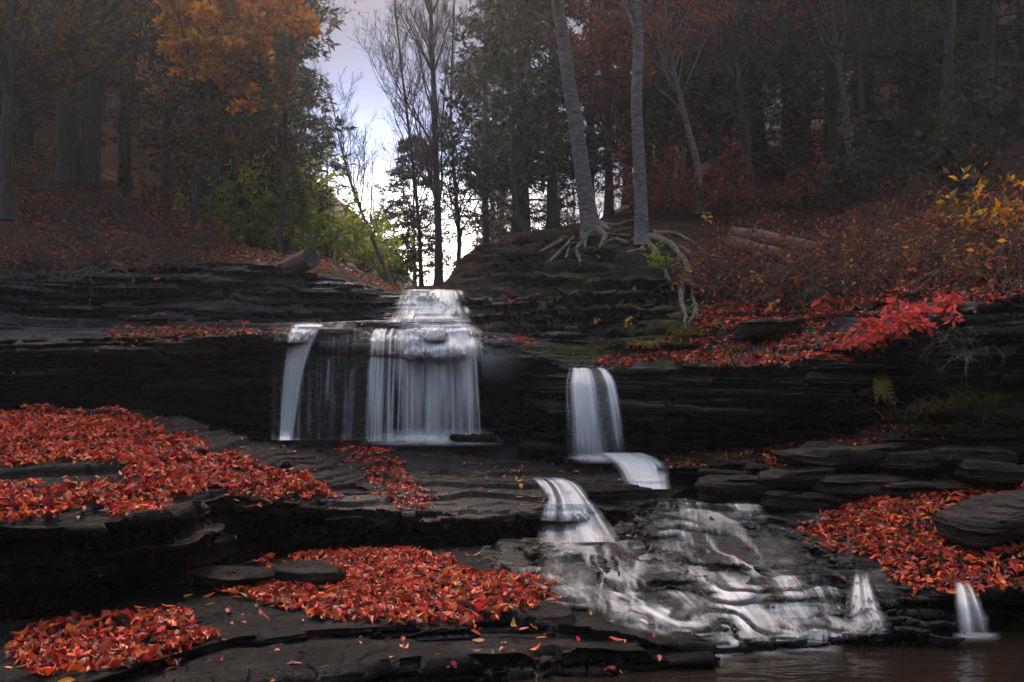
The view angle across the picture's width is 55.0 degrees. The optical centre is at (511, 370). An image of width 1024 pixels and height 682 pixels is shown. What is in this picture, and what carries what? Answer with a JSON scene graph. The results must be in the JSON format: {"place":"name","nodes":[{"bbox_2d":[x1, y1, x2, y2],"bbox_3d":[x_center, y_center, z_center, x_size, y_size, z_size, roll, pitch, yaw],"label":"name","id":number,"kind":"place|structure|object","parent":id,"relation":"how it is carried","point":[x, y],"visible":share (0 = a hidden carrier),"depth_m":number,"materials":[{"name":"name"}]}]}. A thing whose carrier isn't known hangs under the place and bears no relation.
{"place":"outdoors","nodes":[
{"label":"outdoors","id":0,"kind":"place"},
{"bbox_2d":[0,0,1015,285],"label":"ground","id":1,"kind":"structure","parent":0,"point":[110,160],"depth_m":28.91,"materials":[{"name":"brown soil"}]},
{"bbox_2d":[0,408,398,620],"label":"rock ledge","id":2,"kind":"object","parent":1,"relation":"on","point":[41,551],"visible":0.56,"depth_m":7.17,"materials":[{"name":"stone"}]},
{"bbox_2d":[0,403,343,523],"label":"leaf litter","id":3,"kind":"object","parent":2,"relation":"on","point":[146,453],"visible":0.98,"depth_m":8.45,"materials":[{"name":"plant"}]},
{"bbox_2d":[0,545,719,681],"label":"rock ledge","id":4,"kind":"object","parent":1,"relation":"on","point":[335,651],"visible":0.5,"depth_m":6.03,"materials":[{"name":"stone"}]},
{"bbox_2d":[197,565,274,586],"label":"rock slab","id":5,"kind":"object","parent":4,"relation":"on","point":[219,576],"visible":1,"depth_m":7.09,"materials":[{"name":"stone"}]},
{"bbox_2d":[4,544,562,675],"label":"leaf litter","id":6,"kind":"object","parent":4,"relation":"on","point":[129,648],"visible":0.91,"depth_m":6.55,"materials":[{"name":"plant"}]},
{"bbox_2d":[270,560,345,587],"bbox_3d":[-1.538,1.543,7.467,0.536,0.154,0.493,0,0,12],"label":"rock slab","id":7,"kind":"object","parent":4,"relation":"on","point":[316,572],"visible":0.77,"depth_m":7.29,"materials":[{"name":"stone"}]},
{"bbox_2d":[0,268,1019,681],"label":"leaf litter","id":8,"kind":"object","parent":4,"relation":"on","point":[454,664],"visible":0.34,"depth_m":9.07,"materials":[{"name":"plant"}]},
{"bbox_2d":[253,436,698,558],"bbox_3d":[-0.556,1.395,10.876,5.206,1.167,4.844,0,0,0],"label":"rock ledge","id":9,"kind":"object","parent":1,"relation":"on","point":[481,522],"visible":0.58,"depth_m":10.08,"materials":[{"name":"stone"}]},
{"bbox_2d":[258,434,438,512],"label":"leaf litter","id":10,"kind":"object","parent":9,"relation":"on","point":[393,486],"visible":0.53,"depth_m":10.48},
{"bbox_2d":[369,320,478,442],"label":"waterfall","id":11,"kind":"structure","parent":9,"relation":"on","point":[436,342],"depth_m":12.00,"materials":[{"name":"white liquid"}]},
{"bbox_2d":[536,478,607,541],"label":"waterfall","id":12,"kind":"structure","parent":9,"relation":"on","point":[574,509],"depth_m":9.63,"materials":[{"name":"white liquid"}]},
{"bbox_2d":[579,481,656,503],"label":"rock slab","id":13,"kind":"object","parent":9,"relation":"on","point":[605,492],"visible":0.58,"depth_m":10.15,"materials":[{"name":"stone"}]},
{"bbox_2d":[572,368,665,488],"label":"waterfall","id":14,"kind":"structure","parent":9,"relation":"on","point":[641,469],"depth_m":11.47,"materials":[{"name":"white liquid"}]},
{"bbox_2d":[0,0,1006,282],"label":"woods","id":15,"kind":"object","parent":1,"relation":"on","point":[336,22],"visible":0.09,"depth_m":28.88,"materials":[{"name":"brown plant"}]},
{"bbox_2d":[472,500,964,681],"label":"rock ledge","id":16,"kind":"object","parent":1,"relation":"on","point":[643,547],"visible":0.66,"depth_m":7.33,"materials":[{"name":"stone"}]},
{"bbox_2d":[578,504,989,648],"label":"waterfall","id":17,"kind":"structure","parent":1,"relation":"on","point":[723,594],"depth_m":6.77,"materials":[{"name":"white liquid"}]},
{"bbox_2d":[658,418,1023,503],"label":"rock ledge","id":18,"kind":"object","parent":1,"relation":"on","point":[689,474],"visible":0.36,"depth_m":10.22,"materials":[{"name":"grey stone"}]},
{"bbox_2d":[772,440,908,468],"bbox_3d":[3.305,0.838,9.763,1.342,0.276,0.916,0,0,0],"label":"rock slab","id":19,"kind":"object","parent":18,"relation":"on","point":[841,455],"visible":0.84,"depth_m":9.44,"materials":[{"name":"grey stone"}]},
{"bbox_2d":[663,418,1023,598],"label":"leaf litter","id":20,"kind":"object","parent":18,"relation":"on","point":[899,560],"visible":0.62,"depth_m":7.96,"materials":[{"name":"plant"}]},
{"bbox_2d":[755,483,1023,624],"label":"rock ledge","id":21,"kind":"object","parent":1,"relation":"on","point":[999,606],"visible":0.2,"depth_m":7.21,"materials":[{"name":"stone"}]},
{"bbox_2d":[695,474,802,503],"bbox_3d":[2.380,1.183,9.919,1.058,0.320,0.839,0,0,0],"label":"rock slab","id":22,"kind":"object","parent":21,"relation":"on","point":[728,489],"visible":0.62,"depth_m":9.60,"materials":[{"name":"grey stone"}]},
{"bbox_2d":[756,464,835,488],"bbox_3d":[2.751,1.010,9.592,0.745,0.293,0.598,0,0,11],"label":"rock slab","id":23,"kind":"object","parent":22,"relation":"on","point":[801,475],"visible":0.78,"depth_m":9.37,"materials":[{"name":"grey stone"}]},
{"bbox_2d":[758,490,845,512],"bbox_3d":[2.747,1.250,9.334,0.786,0.248,0.562,0,0,0],"label":"rock slab","id":24,"kind":"object","parent":21,"relation":"on","point":[793,501],"visible":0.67,"depth_m":9.10,"materials":[{"name":"stone"}]},
{"bbox_2d":[803,471,908,499],"bbox_3d":[3.300,1.089,9.428,0.982,0.249,0.660,0,0,0],"label":"rock slab","id":25,"kind":"object","parent":21,"relation":"on","point":[853,485],"visible":0.69,"depth_m":9.17,"materials":[{"name":"grey stone"}]},
{"bbox_2d":[871,449,955,472],"bbox_3d":[3.873,0.876,9.519,0.786,0.221,0.612,0,0,0],"label":"rock slab","id":26,"kind":"object","parent":25,"relation":"on","point":[920,461],"visible":0.71,"depth_m":9.27,"materials":[{"name":"grey stone"}]},
{"bbox_2d":[882,477,980,498],"bbox_3d":[3.896,1.119,9.212,0.914,0.204,0.663,0,0,0],"label":"rock slab","id":27,"kind":"object","parent":21,"relation":"on","point":[910,487],"visible":0.56,"depth_m":8.96,"materials":[{"name":"grey stone"}]},
{"bbox_2d":[934,489,1023,548],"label":"rock slab","id":28,"kind":"object","parent":21,"relation":"on","point":[981,521],"visible":1,"depth_m":7.59,"materials":[{"name":"grey stone"}]},
{"bbox_2d":[953,459,1023,484],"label":"rock slab","id":29,"kind":"object","parent":21,"relation":"on","point":[987,471],"visible":0.97,"depth_m":8.72,"materials":[{"name":"grey stone"}]},
{"bbox_2d":[930,445,1017,465],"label":"rock slab","id":30,"kind":"object","parent":29,"relation":"on","point":[950,454],"visible":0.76,"depth_m":9.02,"materials":[{"name":"grey stone"}]},
{"bbox_2d":[0,241,1023,477],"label":"rock cliff","id":31,"kind":"structure","parent":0,"point":[688,403],"depth_m":12.15,"materials":[{"name":"stone"}]},
{"bbox_2d":[17,221,157,306],"bbox_3d":[-5.525,-1.176,12.873,1.788,1.527,1.059,0,0,-8],"label":"vine tangle","id":32,"kind":"object","parent":31,"relation":"hanging from","point":[112,262],"visible":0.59,"depth_m":12.74,"materials":[{"name":"brown plant"}]},
{"bbox_2d":[280,324,321,439],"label":"waterfall","id":33,"kind":"structure","parent":31,"relation":"on","point":[301,337],"depth_m":11.82,"materials":[{"name":"white liquid"}]},
{"bbox_2d":[388,289,467,321],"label":"waterfall","id":34,"kind":"structure","parent":31,"relation":"on","point":[434,305],"depth_m":13.54,"materials":[{"name":"white liquid"}]},
{"bbox_2d":[502,183,1023,374],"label":"leaf litter","id":35,"kind":"object","parent":31,"relation":"on","point":[686,356],"visible":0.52,"depth_m":11.33,"materials":[{"name":"plant"}]},
{"bbox_2d":[739,317,809,335],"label":"rock slab","id":36,"kind":"object","parent":31,"relation":"on","point":[762,327],"visible":0.84,"depth_m":11.35,"materials":[{"name":"grey stone"}]},
{"bbox_2d":[848,296,964,337],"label":"scarlet shrub","id":37,"kind":"object","parent":31,"relation":"on","point":[920,315],"visible":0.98,"depth_m":9.66,"materials":[{"name":"red plant"}]},
{"bbox_2d":[899,202,1023,299],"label":"dry brush","id":38,"kind":"object","parent":31,"relation":"on","point":[988,270],"visible":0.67,"depth_m":10.15,"materials":[{"name":"brown plant"}]},
{"bbox_2d":[906,179,1023,297],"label":"dry brush","id":39,"kind":"object","parent":31,"relation":"on","point":[991,243],"visible":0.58,"depth_m":10.23,"materials":[{"name":"brown plant"}]},
{"bbox_2d":[932,165,1023,251],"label":"yellow shrub","id":40,"kind":"object","parent":31,"relation":"on","point":[960,208],"visible":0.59,"depth_m":10.95,"materials":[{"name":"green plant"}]},
{"bbox_2d":[0,31,1023,307],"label":"hillside","id":41,"kind":"structure","parent":0,"point":[518,264],"depth_m":15.17,"materials":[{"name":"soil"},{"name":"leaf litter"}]},
{"bbox_2d":[0,220,72,273],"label":"dry brush","id":42,"kind":"object","parent":41,"relation":"on","point":[16,262],"visible":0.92,"depth_m":12.60,"materials":[{"name":"brown plant"}]},
{"bbox_2d":[0,0,80,219],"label":"bare tree","id":43,"kind":"object","parent":41,"relation":"on","point":[16,22],"visible":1,"depth_m":14.94,"materials":[{"name":"brown plant"}]},
{"bbox_2d":[32,0,147,186],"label":"bare tree","id":44,"kind":"object","parent":41,"relation":"on","point":[68,157],"visible":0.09,"depth_m":18.84,"materials":[{"name":"brown plant"}]},
{"bbox_2d":[0,0,196,108],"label":"bare tree","id":45,"kind":"object","parent":41,"relation":"on","point":[85,29],"visible":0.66,"depth_m":16.88,"materials":[{"name":"brown plant"}]},
{"bbox_2d":[35,0,165,189],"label":"bare tree","id":46,"kind":"object","parent":41,"relation":"on","point":[91,149],"visible":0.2,"depth_m":19.05,"materials":[{"name":"brown plant"}]},
{"bbox_2d":[13,4,228,192],"bbox_3d":[-8.920,-9.677,23.079,5.162,11.006,3.943,0,0,-31],"label":"hemlock tree","id":47,"kind":"object","parent":41,"relation":"on","point":[115,87],"visible":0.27,"depth_m":22.84,"materials":[{"name":"green plant"}]},
{"bbox_2d":[113,0,193,198],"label":"bare tree","id":48,"kind":"object","parent":41,"relation":"on","point":[127,143],"visible":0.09,"depth_m":19.95,"materials":[{"name":"brown plant"}]},
{"bbox_2d":[114,213,221,295],"bbox_3d":[-4.593,-1.637,13.161,1.553,1.001,1.544,-13,18,-38],"label":"dry brush","id":49,"kind":"object","parent":41,"relation":"on","point":[162,261],"visible":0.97,"depth_m":13.15,"materials":[{"name":"brown plant"}]},
{"bbox_2d":[128,0,210,217],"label":"bare tree","id":50,"kind":"object","parent":41,"relation":"on","point":[171,82],"visible":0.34,"depth_m":18.43,"materials":[{"name":"brown plant"}]},
{"bbox_2d":[102,0,306,214],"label":"hemlock tree","id":51,"kind":"object","parent":41,"relation":"on","point":[156,146],"visible":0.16,"depth_m":21.86,"materials":[{"name":"green plant"}]},
{"bbox_2d":[1,185,408,346],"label":"leaf litter","id":52,"kind":"object","parent":41,"relation":"on","point":[285,330],"visible":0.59,"depth_m":14.08,"materials":[{"name":"plant"}]},
{"bbox_2d":[154,171,255,242],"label":"green bush","id":53,"kind":"object","parent":41,"relation":"on","point":[222,219],"visible":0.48,"depth_m":16.39,"materials":[{"name":"green plant"}]},
{"bbox_2d":[117,0,356,240],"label":"hemlock tree","id":54,"kind":"object","parent":41,"relation":"on","point":[195,100],"visible":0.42,"depth_m":17.70,"materials":[{"name":"green plant"}]},
{"bbox_2d":[152,0,322,242],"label":"maple tree","id":55,"kind":"object","parent":41,"relation":"on","point":[216,33],"visible":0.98,"depth_m":15.07,"materials":[{"name":"orange plant"}]},
{"bbox_2d":[177,140,303,251],"bbox_3d":[-4.684,-2.970,17.060,2.170,1.931,2.314,0,0,-21],"label":"green bush","id":56,"kind":"object","parent":41,"relation":"on","point":[259,209],"visible":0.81,"depth_m":16.73,"materials":[{"name":"green plant"}]},
{"bbox_2d":[183,26,303,243],"bbox_3d":[-4.194,-3.762,15.499,1.800,3.673,1.043,0,0,-32],"label":"tree","id":57,"kind":"object","parent":41,"relation":"on","point":[282,72],"visible":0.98,"depth_m":15.42,"materials":[{"name":"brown plant"}]},
{"bbox_2d":[153,1,339,248],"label":"hemlock tree","id":58,"kind":"object","parent":41,"relation":"on","point":[283,52],"visible":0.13,"depth_m":20.49,"materials":[{"name":"green plant"}]},
{"bbox_2d":[202,148,356,250],"bbox_3d":[-4.368,-3.294,18.256,2.661,2.221,2.495,0,0,-26],"label":"green bush","id":59,"kind":"object","parent":41,"relation":"on","point":[297,218],"visible":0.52,"depth_m":18.39,"materials":[{"name":"green plant"}]},
{"bbox_2d":[214,2,345,243],"bbox_3d":[-5.030,-5.618,21.274,2.827,6.085,3.113,0,0,-15],"label":"hemlock tree","id":60,"kind":"object","parent":41,"relation":"on","point":[299,58],"visible":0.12,"depth_m":21.26,"materials":[{"name":"green plant"}]},
{"bbox_2d":[262,0,369,254],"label":"bare tree","id":61,"kind":"object","parent":41,"relation":"on","point":[279,244],"visible":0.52,"depth_m":15.97,"materials":[{"name":"brown plant"}]},
{"bbox_2d":[285,167,403,263],"bbox_3d":[-3.666,-3.369,21.095,2.777,2.318,2.604,0,0,31],"label":"green bush","id":62,"kind":"object","parent":41,"relation":"on","point":[325,249],"visible":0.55,"depth_m":20.62,"materials":[{"name":"green plant"}]},
{"bbox_2d":[297,59,408,285],"bbox_3d":[-3.530,-4.493,21.858,2.661,5.338,1.630,0,0,22],"label":"bare tree","id":63,"kind":"object","parent":41,"relation":"on","point":[342,141],"visible":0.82,"depth_m":21.91,"materials":[{"name":"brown plant"}]},
{"bbox_2d":[333,187,433,275],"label":"green bush","id":64,"kind":"object","parent":41,"relation":"on","point":[366,258],"visible":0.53,"depth_m":23.77,"materials":[{"name":"green plant"}]},
{"bbox_2d":[349,219,431,285],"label":"green bush","id":65,"kind":"object","parent":41,"relation":"on","point":[399,271],"visible":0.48,"depth_m":26.96,"materials":[{"name":"green plant"}]},
{"bbox_2d":[345,0,465,287],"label":"bare tree","id":66,"kind":"object","parent":41,"relation":"on","point":[416,196],"visible":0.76,"depth_m":20.46,"materials":[{"name":"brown plant"}]},
{"bbox_2d":[363,134,472,285],"bbox_3d":[-2.737,-4.550,27.999,3.105,4.469,3.369,0,0,45],"label":"hemlock tree","id":67,"kind":"object","parent":41,"relation":"on","point":[405,222],"visible":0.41,"depth_m":27.73,"materials":[{"name":"green plant"}]},
{"bbox_2d":[379,0,479,286],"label":"bare tree","id":68,"kind":"object","parent":41,"relation":"on","point":[435,185],"visible":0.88,"depth_m":19.95,"materials":[{"name":"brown plant"}]},
{"bbox_2d":[406,0,515,266],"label":"bare tree","id":69,"kind":"object","parent":41,"relation":"on","point":[456,203],"visible":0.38,"depth_m":20.97,"materials":[{"name":"brown plant"}]},
{"bbox_2d":[407,0,544,242],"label":"hemlock tree","id":70,"kind":"object","parent":41,"relation":"on","point":[486,222],"visible":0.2,"depth_m":25.93,"materials":[{"name":"green plant"}]},
{"bbox_2d":[432,0,593,231],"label":"bare tree","id":71,"kind":"object","parent":41,"relation":"on","point":[524,56],"visible":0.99,"depth_m":16.43,"materials":[{"name":"brown plant"}]},
{"bbox_2d":[423,0,604,233],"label":"hemlock tree","id":72,"kind":"object","parent":41,"relation":"on","point":[515,229],"visible":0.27,"depth_m":22.00,"materials":[{"name":"green plant"}]},
{"bbox_2d":[455,0,655,229],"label":"hemlock tree","id":73,"kind":"object","parent":41,"relation":"on","point":[553,219],"visible":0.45,"depth_m":19.87,"materials":[{"name":"green plant"}]},
{"bbox_2d":[523,0,634,265],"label":"birch tree","id":74,"kind":"object","parent":41,"relation":"on","point":[591,223],"visible":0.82,"depth_m":14.80,"materials":[{"name":"grey plant"}]},
{"bbox_2d":[508,0,682,203],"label":"hemlock tree","id":75,"kind":"object","parent":41,"relation":"on","point":[587,131],"visible":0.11,"depth_m":23.88,"materials":[{"name":"green plant"}]},
{"bbox_2d":[537,0,672,218],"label":"tree","id":76,"kind":"object","parent":41,"relation":"on","point":[602,39],"visible":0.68,"depth_m":19.25,"materials":[{"name":"grey plant"}]},
{"bbox_2d":[565,0,727,214],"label":"bare tree","id":77,"kind":"object","parent":41,"relation":"on","point":[658,35],"visible":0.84,"depth_m":17.43,"materials":[{"name":"grey plant"}]},
{"bbox_2d":[569,107,724,218],"bbox_3d":[2.896,-3.907,18.525,2.705,2.292,2.650,0,0,43],"label":"red shrub","id":78,"kind":"object","parent":41,"relation":"on","point":[626,195],"visible":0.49,"depth_m":18.44,"materials":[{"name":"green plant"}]},
{"bbox_2d":[607,0,705,327],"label":"birch tree","id":79,"kind":"object","parent":41,"relation":"on","point":[643,234],"visible":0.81,"depth_m":14.36,"materials":[{"name":"grey plant"}]},
{"bbox_2d":[568,0,748,204],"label":"hemlock tree","id":80,"kind":"object","parent":41,"relation":"on","point":[658,103],"visible":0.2,"depth_m":21.93,"materials":[{"name":"green plant"}]},
{"bbox_2d":[584,3,781,181],"bbox_3d":[4.656,-10.830,25.180,5.867,12.111,5.130,0,0,0],"label":"hemlock tree","id":81,"kind":"object","parent":41,"relation":"on","point":[693,80],"visible":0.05,"depth_m":24.87,"materials":[{"name":"green plant"}]},
{"bbox_2d":[611,103,763,218],"bbox_3d":[2.883,-3.558,17.218,2.459,2.084,2.409,0,0,-40],"label":"red shrub","id":82,"kind":"object","parent":41,"relation":"on","point":[663,198],"visible":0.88,"depth_m":17.32,"materials":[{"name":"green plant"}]},
{"bbox_2d":[632,228,757,304],"bbox_3d":[2.533,-1.284,13.072,1.607,1.223,1.801,8,0,25],"label":"dry brush","id":83,"kind":"object","parent":41,"relation":"on","point":[695,277],"visible":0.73,"depth_m":13.01,"materials":[{"name":"brown plant"}]},
{"bbox_2d":[647,126,778,218],"bbox_3d":[3.679,-3.469,17.448,2.168,1.876,2.213,0,0,36],"label":"red shrub","id":84,"kind":"object","parent":41,"relation":"on","point":[736,197],"visible":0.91,"depth_m":17.14,"materials":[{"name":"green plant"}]},
{"bbox_2d":[662,0,800,200],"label":"bare tree","id":85,"kind":"object","parent":41,"relation":"on","point":[733,21],"visible":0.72,"depth_m":18.43,"materials":[{"name":"brown plant"}]},
{"bbox_2d":[611,0,855,194],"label":"hemlock tree","id":86,"kind":"object","parent":41,"relation":"on","point":[721,113],"visible":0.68,"depth_m":19.77,"materials":[{"name":"green plant"}]},
{"bbox_2d":[688,203,821,295],"bbox_3d":[3.267,-1.566,13.432,1.893,1.440,2.122,-3,-11,-6],"label":"dry brush","id":87,"kind":"object","parent":41,"relation":"on","point":[746,250],"visible":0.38,"depth_m":13.29,"materials":[{"name":"brown plant"}]},
{"bbox_2d":[678,0,915,154],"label":"hemlock tree","id":88,"kind":"object","parent":41,"relation":"on","point":[799,130],"visible":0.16,"depth_m":21.84,"materials":[{"name":"green plant"}]},
{"bbox_2d":[746,117,859,208],"bbox_3d":[4.861,-3.477,16.925,1.968,1.667,1.927,0,0,28],"label":"red shrub","id":89,"kind":"object","parent":41,"relation":"on","point":[806,182],"visible":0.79,"depth_m":16.98,"materials":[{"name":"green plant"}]},
{"bbox_2d":[738,213,881,317],"bbox_3d":[3.810,-1.242,12.225,1.801,1.371,2.019,-2,16,-36],"label":"dry brush","id":90,"kind":"object","parent":41,"relation":"on","point":[801,278],"visible":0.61,"depth_m":12.24,"materials":[{"name":"brown plant"}]},
{"bbox_2d":[792,0,865,171],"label":"bare tree","id":91,"kind":"object","parent":41,"relation":"on","point":[833,24],"visible":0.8,"depth_m":18.75,"materials":[{"name":"brown plant"}]},
{"bbox_2d":[697,0,963,167],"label":"hemlock tree","id":92,"kind":"object","parent":41,"relation":"on","point":[830,84],"visible":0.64,"depth_m":19.51,"materials":[{"name":"green plant"}]},
{"bbox_2d":[767,199,896,268],"bbox_3d":[4.289,-1.619,12.868,1.643,1.250,1.841,-4,-18,32],"label":"dry brush","id":93,"kind":"object","parent":41,"relation":"on","point":[839,241],"visible":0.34,"depth_m":12.77,"materials":[{"name":"brown plant"}]},
{"bbox_2d":[774,136,910,208],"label":"laurel bush","id":94,"kind":"object","parent":41,"relation":"on","point":[848,185],"visible":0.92,"depth_m":16.09,"materials":[{"name":"green plant"}]},
{"bbox_2d":[779,210,917,309],"bbox_3d":[4.172,-1.238,12.008,1.578,1.200,1.768,-5,-6,-17],"label":"dry brush","id":95,"kind":"object","parent":41,"relation":"on","point":[853,287],"visible":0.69,"depth_m":11.71,"materials":[{"name":"brown plant"}]},
{"bbox_2d":[827,0,891,175],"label":"bare tree","id":96,"kind":"object","parent":41,"relation":"on","point":[854,7],"visible":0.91,"depth_m":18.16,"materials":[{"name":"grey plant"}]},
{"bbox_2d":[785,0,1022,142],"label":"hemlock tree","id":97,"kind":"object","parent":41,"relation":"on","point":[907,7],"visible":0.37,"depth_m":19.86,"materials":[{"name":"green plant"}]},
{"bbox_2d":[821,93,996,178],"bbox_3d":[6.980,-4.111,17.348,2.746,1.562,2.761,0,0,0],"label":"laurel bush","id":98,"kind":"object","parent":41,"relation":"on","point":[902,148],"visible":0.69,"depth_m":17.29,"materials":[{"name":"green plant"}]},
{"bbox_2d":[845,204,975,283],"bbox_3d":[4.703,-1.387,11.230,1.433,1.090,1.606,16,9,42],"label":"dry brush","id":99,"kind":"object","parent":41,"relation":"on","point":[925,262],"visible":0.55,"depth_m":11.24,"materials":[{"name":"brown plant"}]},
{"bbox_2d":[865,190,984,273],"bbox_3d":[4.962,-1.623,11.668,1.431,1.088,1.604,1,4,7],"label":"dry brush","id":100,"kind":"object","parent":41,"relation":"on","point":[919,231],"visible":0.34,"depth_m":11.72,"materials":[{"name":"brown plant"}]},
{"bbox_2d":[848,0,1023,133],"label":"hemlock tree","id":101,"kind":"object","parent":41,"relation":"on","point":[987,18],"visible":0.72,"depth_m":18.05,"materials":[{"name":"green plant"}]},
{"bbox_2d":[852,69,1023,197],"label":"laurel bush","id":102,"kind":"object","parent":41,"relation":"on","point":[936,160],"visible":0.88,"depth_m":14.51,"materials":[{"name":"green plant"}]},
{"bbox_2d":[920,0,969,161],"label":"bare tree","id":103,"kind":"object","parent":41,"relation":"on","point":[948,20],"visible":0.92,"depth_m":16.95,"materials":[{"name":"grey plant"}]},
{"bbox_2d":[873,145,1023,242],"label":"dry brush","id":104,"kind":"object","parent":41,"relation":"on","point":[959,188],"visible":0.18,"depth_m":12.16,"materials":[{"name":"brown plant"}]},
{"bbox_2d":[145,0,922,284],"label":"sky","id":105,"kind":"structure","parent":0,"point":[370,98],"materials":[{"name":"white"}]},
{"bbox_2d":[483,624,1023,681],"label":"water","id":106,"kind":"structure","parent":0,"point":[997,655],"depth_m":6.11,"materials":[{"name":"black liquid"}]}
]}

